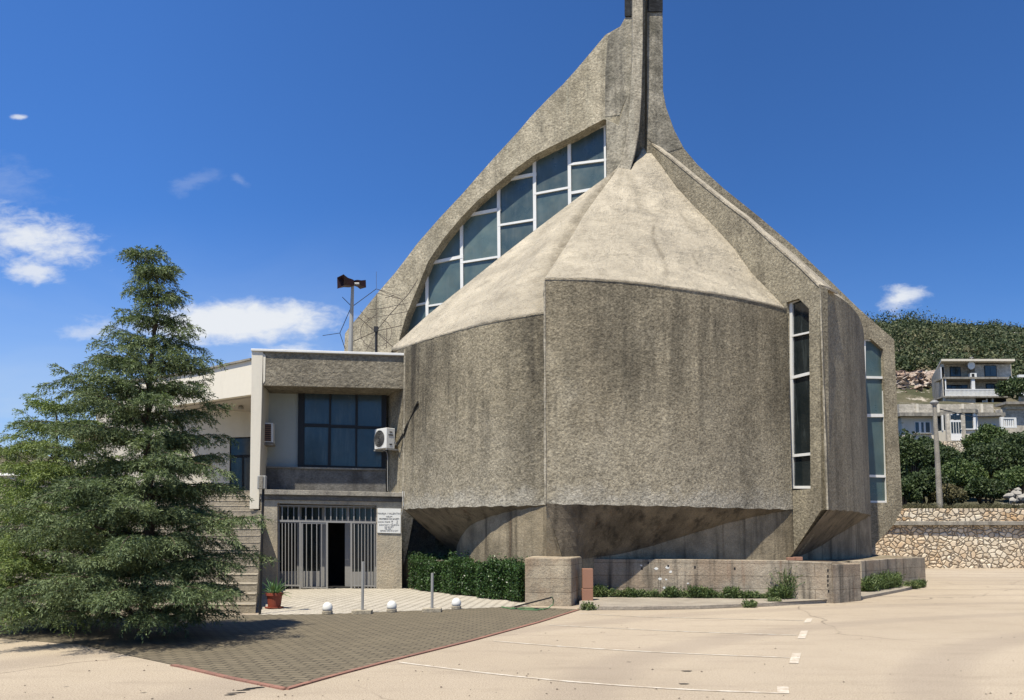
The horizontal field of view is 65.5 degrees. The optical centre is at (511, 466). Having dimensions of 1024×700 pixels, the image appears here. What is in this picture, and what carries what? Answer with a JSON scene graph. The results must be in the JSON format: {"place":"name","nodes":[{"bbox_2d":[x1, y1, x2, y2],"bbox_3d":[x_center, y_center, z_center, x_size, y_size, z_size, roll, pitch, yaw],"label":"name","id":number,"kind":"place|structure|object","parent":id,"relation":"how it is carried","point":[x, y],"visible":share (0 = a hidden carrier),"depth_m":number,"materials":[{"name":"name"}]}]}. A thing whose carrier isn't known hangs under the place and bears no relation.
{"place":"outdoors","nodes":[
{"label":"outdoors","id":0,"kind":"place"},
{"bbox_2d":[0,473,50,490],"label":"house","id":1,"kind":"structure","parent":0,"point":[9,476],"depth_m":150.39,"materials":[{"name":"white paint"}]},
{"bbox_2d":[0,450,73,472],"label":"hill","id":2,"kind":"structure","parent":0,"point":[2,459],"depth_m":406.15,"materials":[{"name":"green plant"}]},
{"bbox_2d":[0,445,37,462],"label":"scrub","id":3,"kind":"object","parent":2,"relation":"on","point":[15,456],"visible":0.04,"depth_m":390.90,"materials":[{"name":"green plant"}]},
{"bbox_2d":[73,436,95,476],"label":"red roofed house","id":4,"kind":"structure","parent":0,"point":[85,455],"depth_m":60.29,"materials":[{"name":"white paint"}]},
{"bbox_2d":[0,607,575,686],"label":"paved path","id":5,"kind":"structure","parent":0,"point":[266,649],"depth_m":12.41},
{"bbox_2d":[0,393,184,637],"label":"conifer tree","id":6,"kind":"object","parent":5,"relation":"on","point":[14,561],"visible":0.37,"depth_m":13.21,"materials":[{"name":"green plant"}]},
{"bbox_2d":[0,244,279,642],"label":"conifer tree","id":7,"kind":"object","parent":5,"relation":"on","point":[149,547],"visible":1,"depth_m":12.05,"materials":[{"name":"green plant"}]},
{"bbox_2d":[351,561,372,613],"bbox_3d":[-3.081,2.505,16.430,0.400,1.072,0.240,0,-5,0],"label":"steel post","id":8,"kind":"object","parent":5,"relation":"on","point":[362,610],"visible":0.99,"depth_m":16.39,"materials":[{"name":"metal"}]},
{"bbox_2d":[170,609,579,689],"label":"kerb","id":9,"kind":"structure","parent":5,"relation":"on","point":[313,680],"depth_m":9.58,"materials":[{"name":"red brick"}]},
{"bbox_2d":[387,601,396,612],"bbox_3d":[-2.516,2.938,16.667,0.216,0.251,0.216,0,-5,0],"label":"bollard","id":10,"kind":"object","parent":5,"relation":"on","point":[391,606],"visible":0.99,"depth_m":16.59,"materials":[{"name":"concrete"}]},
{"bbox_2d":[422,573,441,611],"bbox_3d":[-1.687,2.669,16.832,0.400,0.817,0.240,0,-5,0],"label":"steel post","id":11,"kind":"object","parent":5,"relation":"on","point":[431,609],"visible":0.99,"depth_m":16.79,"materials":[{"name":"metal"}]},
{"bbox_2d":[501,597,553,610],"bbox_3d":[0.342,2.979,17.421,1.166,0.295,0.812,0,-5,0],"label":"garden hose","id":12,"kind":"object","parent":5,"relation":"on","point":[528,608],"visible":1,"depth_m":17.30,"materials":[{"name":"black rubber"}]},
{"bbox_2d":[259,587,525,614],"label":"tiled path","id":13,"kind":"structure","parent":0,"point":[313,601],"depth_m":19.66,"materials":[{"name":"beige tile"}]},
{"bbox_2d":[257,476,266,614],"bbox_3d":[-5.145,1.610,16.308,0.170,2.835,0.188,0,-5,0],"label":"metal pole","id":14,"kind":"object","parent":13,"relation":"on","point":[262,482],"visible":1,"depth_m":16.34,"materials":[{"name":"black metal"}]},
{"bbox_2d":[262,577,290,608],"bbox_3d":[-5.241,2.771,17.528,0.854,0.711,0.650,0,-5,0],"label":"potted aloe","id":15,"kind":"object","parent":13,"relation":"on","point":[274,599],"visible":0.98,"depth_m":17.44,"materials":[{"name":"ceramic"}]},
{"bbox_2d":[322,602,332,614],"bbox_3d":[-3.767,2.903,16.261,0.216,0.251,0.216,0,-5,0],"label":"bollard","id":16,"kind":"object","parent":13,"relation":"on","point":[327,608],"visible":1,"depth_m":16.18,"materials":[{"name":"concrete"}]},
{"bbox_2d":[451,598,460,609],"bbox_3d":[-1.215,3.002,17.391,0.216,0.251,0.216,0,-5,0],"label":"bollard","id":17,"kind":"object","parent":13,"relation":"on","point":[456,603],"visible":1,"depth_m":17.31,"materials":[{"name":"concrete"}]},
{"bbox_2d":[0,568,1023,699],"bbox_3d":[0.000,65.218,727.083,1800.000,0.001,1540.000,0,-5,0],"label":"ground","id":18,"kind":"structure","parent":0,"point":[941,633],"depth_m":10.19,"materials":[{"name":"concrete"}]},
{"bbox_2d":[0,491,260,612],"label":"stairs","id":19,"kind":"structure","parent":18,"relation":"on","point":[248,580],"depth_m":20.64,"materials":[{"name":"concrete"}]},
{"bbox_2d":[96,358,251,490],"bbox_3d":[-11.082,-0.868,27.808,6.582,4.566,6.748,0,-5,0],"label":"entrance porch","id":20,"kind":"object","parent":19,"relation":"on","point":[232,383],"visible":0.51,"depth_m":27.31,"materials":[{"name":"white paint"}]},
{"bbox_2d":[230,437,250,490],"bbox_3d":[-9.481,-0.019,27.828,0.775,2.061,0.050,2,-5,-19],"label":"door","id":21,"kind":"structure","parent":20,"relation":"in","point":[241,468],"depth_m":27.84,"materials":[{"name":"glass"}]},
{"bbox_2d":[227,687,262,694],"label":"ground cracks","id":22,"kind":"object","parent":18,"relation":"on","point":[244,692],"visible":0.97,"depth_m":8.26,"materials":[{"name":"grey concrete"}]},
{"bbox_2d":[250,348,403,588],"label":"annex building","id":23,"kind":"structure","parent":18,"relation":"on","point":[324,412],"depth_m":24.56,"materials":[{"name":"grey paint"}]},
{"bbox_2d":[264,423,274,446],"bbox_3d":[-7.553,-0.976,24.715,0.363,0.704,0.450,1,-5,-9],"label":"air conditioner","id":24,"kind":"object","parent":23,"relation":"attached to","point":[269,434],"depth_m":24.54,"materials":[{"name":"white plastic"}]},
{"bbox_2d":[278,505,376,588],"bbox_3d":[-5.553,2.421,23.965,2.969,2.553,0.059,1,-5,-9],"label":"barred gate","id":25,"kind":"structure","parent":23,"relation":"attached to","point":[371,522],"depth_m":23.93,"materials":[{"name":"grey metal"}]},
{"bbox_2d":[298,393,386,468],"bbox_3d":[-5.416,-1.173,25.423,2.783,2.486,0.090,1,-5,-9],"label":"window","id":26,"kind":"structure","parent":23,"relation":"in","point":[335,430],"depth_m":25.40,"materials":[{"name":"glass"}]},
{"bbox_2d":[323,274,375,351],"bbox_3d":[-5.374,-4.806,26.499,1.713,3.041,0.723,2,-5,-21],"label":"loudspeaker mast","id":27,"kind":"object","parent":23,"relation":"on","point":[343,280],"visible":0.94,"depth_m":26.50,"materials":[{"name":"metal"}]},
{"bbox_2d":[353,279,417,351],"bbox_3d":[-4.241,-4.992,26.751,2.156,3.162,0.189,0,-5,0],"label":"roof antenna","id":28,"kind":"object","parent":23,"relation":"on","point":[376,329],"visible":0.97,"depth_m":26.70,"materials":[{"name":"black metal"}]},
{"bbox_2d":[377,508,400,532],"bbox_3d":[-3.731,1.654,24.168,0.728,0.763,0.029,1,-5,-9],"label":"notice board","id":29,"kind":"object","parent":23,"relation":"attached to","point":[388,520],"visible":1,"depth_m":24.16,"materials":[{"name":"white plastic"}]},
{"bbox_2d":[407,550,527,601],"bbox_3d":[-1.160,2.890,21.758,1.245,1.261,6.068,3,-6,-34],"label":"hedge","id":30,"kind":"object","parent":18,"relation":"on","point":[478,579],"visible":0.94,"depth_m":21.12,"materials":[{"name":"green plant"}]},
{"bbox_2d":[24,632,1014,698],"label":"grit","id":31,"kind":"object","parent":18,"relation":"on","point":[459,664],"visible":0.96,"depth_m":9.38,"materials":[{"name":"grey gravel"}]},
{"bbox_2d":[525,556,581,605],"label":"concrete pier","id":32,"kind":"structure","parent":18,"relation":"on","point":[558,580],"depth_m":18.28,"materials":[{"name":"beige concrete"}]},
{"bbox_2d":[581,568,592,600],"bbox_3d":[1.784,2.841,18.874,0.264,0.830,0.200,0,-5,0],"label":"brick post","id":33,"kind":"object","parent":18,"relation":"on","point":[587,586],"visible":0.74,"depth_m":18.78,"materials":[{"name":"orange brick"}]},
{"bbox_2d":[578,600,598,609],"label":"weed clump","id":34,"kind":"object","parent":18,"relation":"on","point":[588,606],"visible":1,"depth_m":17.20,"materials":[{"name":"green plant"}]},
{"bbox_2d":[398,613,812,692],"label":"parking lines","id":35,"kind":"object","parent":18,"relation":"on","point":[795,658],"visible":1,"depth_m":10.15,"materials":[{"name":"paint"}]},
{"bbox_2d":[344,0,901,569],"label":"church","id":36,"kind":"structure","parent":18,"relation":"on","point":[628,326],"depth_m":21.80,"materials":[{"name":"grey concrete"}]},
{"bbox_2d":[374,428,398,451],"bbox_3d":[-3.886,-0.815,24.828,0.681,0.682,0.582,-5,-7,44],"label":"air conditioner","id":37,"kind":"object","parent":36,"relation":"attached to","point":[384,438],"visible":0.99,"depth_m":24.58,"materials":[{"name":"white plastic"}]},
{"bbox_2d":[381,449,387,490],"bbox_3d":[-3.935,0.117,24.595,0.229,1.304,0.036,0,-5,5],"label":"drain pipe","id":38,"kind":"object","parent":37,"relation":"attached to","point":[387,469],"visible":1,"depth_m":24.58,"materials":[{"name":"metal"}]},
{"bbox_2d":[394,401,418,445],"bbox_3d":[-3.159,-1.260,24.046,0.150,1.222,1.623,3,-6,-33],"label":"pipe","id":39,"kind":"object","parent":36,"relation":"attached to","point":[405,429],"visible":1,"depth_m":24.21,"materials":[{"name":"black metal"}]},
{"bbox_2d":[408,125,606,332],"bbox_3d":[-0.588,-8.290,30.308,9.263,8.991,0.106,-2,-5,23],"label":"window","id":40,"kind":"structure","parent":36,"relation":"in","point":[542,190],"depth_m":30.14,"materials":[{"name":"blue glass"}]},
{"bbox_2d":[790,300,810,490],"bbox_3d":[7.956,-2.032,22.130,0.092,5.628,1.212,3,-6,-31],"label":"window","id":41,"kind":"structure","parent":36,"relation":"in","point":[799,312],"depth_m":22.10,"materials":[{"name":"glass"}]},
{"bbox_2d":[864,339,886,502],"bbox_3d":[13.063,-1.717,29.025,2.072,6.288,0.094,1,-5,-14],"label":"window","id":42,"kind":"structure","parent":36,"relation":"in","point":[874,393],"depth_m":29.08,"materials":[{"name":"blue glass"}]},
{"bbox_2d":[403,555,906,595],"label":"terrace","id":43,"kind":"structure","parent":18,"relation":"on","point":[405,575],"depth_m":24.64,"materials":[{"name":"concrete"}]},
{"bbox_2d":[593,587,783,598],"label":"grass","id":44,"kind":"structure","parent":18,"relation":"on","point":[653,593],"depth_m":19.65,"materials":[{"name":"green plant"}]},
{"bbox_2d":[579,597,826,609],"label":"kerb","id":45,"kind":"structure","parent":18,"relation":"on","point":[633,603],"depth_m":18.19,"materials":[{"name":"concrete"}]},
{"bbox_2d":[592,583,611,596],"bbox_3d":[2.183,3.146,19.808,0.562,0.519,0.463,0,-5,0],"label":"weed clump","id":46,"kind":"object","parent":45,"relation":"on","point":[598,590],"visible":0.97,"depth_m":19.75,"materials":[{"name":"green plant"}]},
{"bbox_2d":[621,587,640,597],"bbox_3d":[2.978,3.144,19.728,0.491,0.329,0.359,2,-5,-23],"label":"weed clump","id":47,"kind":"object","parent":45,"relation":"on","point":[630,592],"visible":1,"depth_m":19.68,"materials":[{"name":"green plant"}]},
{"bbox_2d":[662,586,683,597],"bbox_3d":[3.958,3.095,19.637,0.537,0.377,0.384,3,-6,-27],"label":"weed clump","id":48,"kind":"object","parent":45,"relation":"on","point":[671,591],"visible":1,"depth_m":19.58,"materials":[{"name":"green plant"}]},
{"bbox_2d":[683,584,707,597],"bbox_3d":[4.501,3.086,19.551,0.582,0.434,0.479,0,-5,0],"label":"weed clump","id":49,"kind":"object","parent":45,"relation":"on","point":[693,591],"visible":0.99,"depth_m":19.48,"materials":[{"name":"green plant"}]},
{"bbox_2d":[696,586,718,597],"bbox_3d":[4.786,3.111,19.511,0.445,0.372,0.438,-4,-7,40],"label":"weed clump","id":50,"kind":"object","parent":45,"relation":"on","point":[706,591],"visible":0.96,"depth_m":19.46,"materials":[{"name":"green plant"}]},
{"bbox_2d":[720,586,744,598],"bbox_3d":[5.399,3.121,19.427,0.588,0.437,0.435,-3,-6,30],"label":"weed clump","id":51,"kind":"object","parent":45,"relation":"on","point":[733,593],"visible":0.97,"depth_m":19.38,"materials":[{"name":"green plant"}]},
{"bbox_2d":[740,589,755,598],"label":"weed clump","id":52,"kind":"object","parent":45,"relation":"on","point":[744,594],"visible":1,"depth_m":19.35,"materials":[{"name":"green plant"}]},
{"bbox_2d":[741,599,757,607],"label":"weed clump","id":53,"kind":"object","parent":45,"relation":"on","point":[751,603],"visible":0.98,"depth_m":17.80,"materials":[{"name":"green plant"}]},
{"bbox_2d":[763,596,781,601],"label":"weed clump","id":54,"kind":"object","parent":45,"relation":"on","point":[770,599],"visible":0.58,"depth_m":18.45,"materials":[{"name":"green plant"}]},
{"bbox_2d":[593,559,832,602],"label":"plinth wall","id":55,"kind":"structure","parent":18,"relation":"on","point":[660,575],"depth_m":19.67,"materials":[{"name":"concrete"}]},
{"bbox_2d":[786,557,794,560],"bbox_3d":[6.875,2.284,19.631,0.200,0.079,0.110,0,-5,0],"label":"loose brick","id":56,"kind":"object","parent":55,"relation":"on","point":[790,558],"visible":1,"depth_m":19.58,"materials":[{"name":"brick"}]},
{"bbox_2d":[795,557,802,560],"bbox_3d":[7.048,2.279,19.631,0.200,0.089,0.110,0,-5,0],"label":"loose brick","id":57,"kind":"object","parent":55,"relation":"on","point":[798,558],"visible":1,"depth_m":19.58,"materials":[{"name":"brick"}]},
{"bbox_2d":[766,566,805,598],"bbox_3d":[6.644,2.827,19.281,1.018,1.007,0.949,0,-5,0],"label":"weed clump","id":58,"kind":"object","parent":18,"relation":"on","point":[782,589],"visible":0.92,"depth_m":19.23,"materials":[{"name":"green plant"}]},
{"bbox_2d":[803,560,860,602],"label":"plinth block","id":59,"kind":"structure","parent":18,"relation":"on","point":[846,583],"depth_m":19.39,"materials":[{"name":"concrete"}]},
{"bbox_2d":[860,570,905,591],"bbox_3d":[10.629,3.349,22.840,0.833,0.800,3.469,-4,-6,40],"label":"weed bed","id":60,"kind":"object","parent":18,"relation":"on","point":[880,581],"visible":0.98,"depth_m":22.49,"materials":[{"name":"green plant"}]},
{"bbox_2d":[861,586,911,599],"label":"kerb","id":61,"kind":"structure","parent":18,"relation":"on","point":[865,594],"depth_m":21.86,"materials":[{"name":"concrete"}]},
{"bbox_2d":[850,554,925,587],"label":"plinth wall","id":62,"kind":"structure","parent":18,"relation":"on","point":[912,568],"depth_m":24.30,"materials":[{"name":"concrete"}]},
{"bbox_2d":[902,580,921,588],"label":"weed clump","id":63,"kind":"object","parent":18,"relation":"on","point":[914,584],"visible":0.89,"depth_m":24.02,"materials":[{"name":"green plant"}]},
{"bbox_2d":[916,578,927,587],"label":"weed clump","id":64,"kind":"object","parent":18,"relation":"on","point":[923,582],"visible":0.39,"depth_m":24.59,"materials":[{"name":"green plant"}]},
{"bbox_2d":[0,0,1023,460],"label":"sky","id":65,"kind":"structure","parent":0,"point":[276,151],"materials":[{"name":"blue"}]},
{"bbox_2d":[875,525,1023,567],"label":"stone wall","id":66,"kind":"structure","parent":0,"point":[968,546],"depth_m":39.61,"materials":[{"name":"beige stone"}]},
{"bbox_2d":[894,521,1023,524],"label":"ledge","id":67,"kind":"object","parent":66,"relation":"on","point":[959,522],"depth_m":39.46,"materials":[{"name":"concrete"}]},
{"bbox_2d":[896,508,1023,520],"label":"stone wall","id":68,"kind":"structure","parent":67,"relation":"on","point":[961,514],"depth_m":41.24,"materials":[{"name":"beige stone"}]},
{"bbox_2d":[895,330,1023,506],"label":"hill","id":69,"kind":"structure","parent":0,"point":[913,396],"depth_m":99.67,"materials":[{"name":"green plant"}]},
{"bbox_2d":[901,478,923,505],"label":"shrub","id":70,"kind":"object","parent":69,"relation":"on","point":[910,493],"visible":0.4,"depth_m":45.55,"materials":[{"name":"green plant"}]},
{"bbox_2d":[896,369,934,392],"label":"quarry face","id":71,"kind":"object","parent":69,"relation":"on","point":[919,380],"visible":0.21,"depth_m":105.29},
{"bbox_2d":[899,431,941,477],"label":"shrub","id":72,"kind":"object","parent":69,"relation":"on","point":[916,455],"visible":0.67,"depth_m":51.44,"materials":[{"name":"green plant"}]},
{"bbox_2d":[901,467,955,504],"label":"shrub","id":73,"kind":"object","parent":69,"relation":"on","point":[924,481],"visible":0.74,"depth_m":46.50,"materials":[{"name":"green plant"}]},
{"bbox_2d":[920,435,945,447],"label":"shrub","id":74,"kind":"object","parent":69,"relation":"on","point":[941,445],"visible":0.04,"depth_m":57.77,"materials":[{"name":"green plant"}]},
{"bbox_2d":[930,400,942,507],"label":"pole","id":75,"kind":"object","parent":69,"relation":"on","point":[939,494],"visible":0.92,"depth_m":42.62,"materials":[{"name":"concrete"}]},
{"bbox_2d":[866,306,1023,437],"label":"scrub","id":76,"kind":"object","parent":69,"relation":"on","point":[908,367],"visible":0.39,"depth_m":130.15,"materials":[{"name":"green plant"}]},
{"bbox_2d":[926,483,968,505],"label":"shrub","id":77,"kind":"object","parent":69,"relation":"on","point":[951,493],"visible":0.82,"depth_m":45.49,"materials":[{"name":"green plant"}]},
{"bbox_2d":[897,404,1005,440],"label":"house","id":78,"kind":"structure","parent":69,"relation":"on","point":[918,418],"depth_m":72.33,"materials":[{"name":"paint"}]},
{"bbox_2d":[914,422,931,433],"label":"window","id":79,"kind":"structure","parent":78,"relation":"in","point":[920,427],"depth_m":72.52,"materials":[{"name":"glass"}]},
{"bbox_2d":[950,415,961,440],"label":"door","id":80,"kind":"structure","parent":78,"relation":"in","point":[955,422],"depth_m":70.55,"materials":[{"name":"white paint"}]},
{"bbox_2d":[937,413,977,430],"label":"window","id":81,"kind":"structure","parent":78,"relation":"in","point":[970,422],"depth_m":70.84,"materials":[{"name":"glass"}]},
{"bbox_2d":[940,409,1000,416],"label":"cable","id":82,"kind":"object","parent":78,"relation":"attached to","point":[967,415],"visible":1,"depth_m":54.91,"materials":[{"name":"black metal"}]},
{"bbox_2d":[999,417,1016,428],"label":"balustrade","id":83,"kind":"object","parent":78,"relation":"on","point":[1012,420],"visible":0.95,"depth_m":70.59,"materials":[{"name":"white paint"}]},
{"bbox_2d":[940,445,963,464],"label":"shrub","id":84,"kind":"object","parent":69,"relation":"on","point":[948,451],"visible":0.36,"depth_m":54.73,"materials":[{"name":"green plant"}]},
{"bbox_2d":[941,441,968,451],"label":"garden wall","id":85,"kind":"structure","parent":69,"relation":"on","point":[957,444],"depth_m":69.03,"materials":[{"name":"beige stone"}]},
{"bbox_2d":[941,456,989,500],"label":"shrub","id":86,"kind":"object","parent":69,"relation":"on","point":[960,473],"visible":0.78,"depth_m":49.50,"materials":[{"name":"green plant"}]},
{"bbox_2d":[932,359,1014,402],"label":"house","id":87,"kind":"structure","parent":69,"relation":"on","point":[952,381],"depth_m":93.70,"materials":[{"name":"painted concrete"},{"name":"white paint"},{"name":"dark glass"}]},
{"bbox_2d":[950,367,960,376],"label":"window","id":88,"kind":"structure","parent":87,"relation":"in","point":[954,371],"depth_m":94.84,"materials":[{"name":"glass"}]},
{"bbox_2d":[946,385,967,388],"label":"window","id":89,"kind":"structure","parent":87,"relation":"in","point":[947,386],"depth_m":94.91,"materials":[{"name":"glass"}]},
{"bbox_2d":[968,357,974,369],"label":"satellite dish","id":90,"kind":"object","parent":87,"relation":"attached to","point":[971,365],"visible":1,"depth_m":93.21,"materials":[{"name":"grey metal"}]},
{"bbox_2d":[968,373,976,376],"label":"wall aircon","id":91,"kind":"structure","parent":87,"relation":"on","point":[972,374],"depth_m":93.24,"materials":[{"name":"white plastic"}]},
{"bbox_2d":[984,365,996,376],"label":"window","id":92,"kind":"structure","parent":87,"relation":"in","point":[989,370],"depth_m":93.62,"materials":[{"name":"glass"}]},
{"bbox_2d":[986,384,996,390],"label":"window","id":93,"kind":"structure","parent":87,"relation":"in","point":[988,386],"depth_m":94.89,"materials":[{"name":"glass"}]},
{"bbox_2d":[956,442,1013,478],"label":"shrub","id":94,"kind":"object","parent":69,"relation":"on","point":[991,459],"visible":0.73,"depth_m":53.46,"materials":[{"name":"green plant"}]},
{"bbox_2d":[960,424,1009,450],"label":"shrub","id":95,"kind":"object","parent":69,"relation":"on","point":[986,433],"visible":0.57,"depth_m":61.80,"materials":[{"name":"green plant"}]},
{"bbox_2d":[963,476,1011,505],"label":"shrub","id":96,"kind":"object","parent":69,"relation":"on","point":[979,488],"visible":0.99,"depth_m":45.50,"materials":[{"name":"green plant"}]},
{"bbox_2d":[987,431,1023,488],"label":"shrub","id":97,"kind":"object","parent":69,"relation":"on","point":[1012,443],"visible":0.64,"depth_m":55.53,"materials":[{"name":"green plant"}]},
{"bbox_2d":[993,464,1023,502],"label":"shrub","id":98,"kind":"object","parent":69,"relation":"on","point":[1014,476],"visible":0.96,"depth_m":48.65,"materials":[{"name":"green plant"}]},
{"bbox_2d":[994,402,1023,432],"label":"grey house","id":99,"kind":"structure","parent":69,"relation":"on","point":[1013,410],"depth_m":74.65,"materials":[{"name":"paint"}]},
{"bbox_2d":[994,375,1023,400],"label":"roof shrub","id":100,"kind":"object","parent":69,"relation":"on","point":[1012,388],"visible":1,"depth_m":75.50,"materials":[{"name":"green plant"}]},
{"bbox_2d":[1003,493,1014,499],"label":"rock","id":101,"kind":"object","parent":69,"relation":"on","point":[1007,496],"visible":0.85,"depth_m":43.87,"materials":[{"name":"stone"}]},
{"bbox_2d":[1009,497,1018,503],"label":"rock","id":102,"kind":"object","parent":69,"relation":"on","point":[1012,500],"visible":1,"depth_m":43.29,"materials":[{"name":"stone"}]},
{"bbox_2d":[1008,375,1023,401],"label":"corner house","id":103,"kind":"structure","parent":69,"relation":"on","point":[1021,399],"depth_m":90.50,"materials":[{"name":"white paint"}]},
{"bbox_2d":[1011,490,1021,498],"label":"rock","id":104,"kind":"object","parent":69,"relation":"on","point":[1016,493],"visible":0.53,"depth_m":44.45,"materials":[{"name":"stone"}]},
{"bbox_2d":[1016,494,1023,501],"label":"rock","id":105,"kind":"object","parent":69,"relation":"on","point":[1020,498],"visible":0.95,"depth_m":43.69,"materials":[{"name":"stone"}]},
{"bbox_2d":[902,502,1023,507],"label":"grass","id":106,"kind":"structure","parent":0,"point":[969,505],"depth_m":42.62,"materials":[{"name":"green plant"}]}
]}

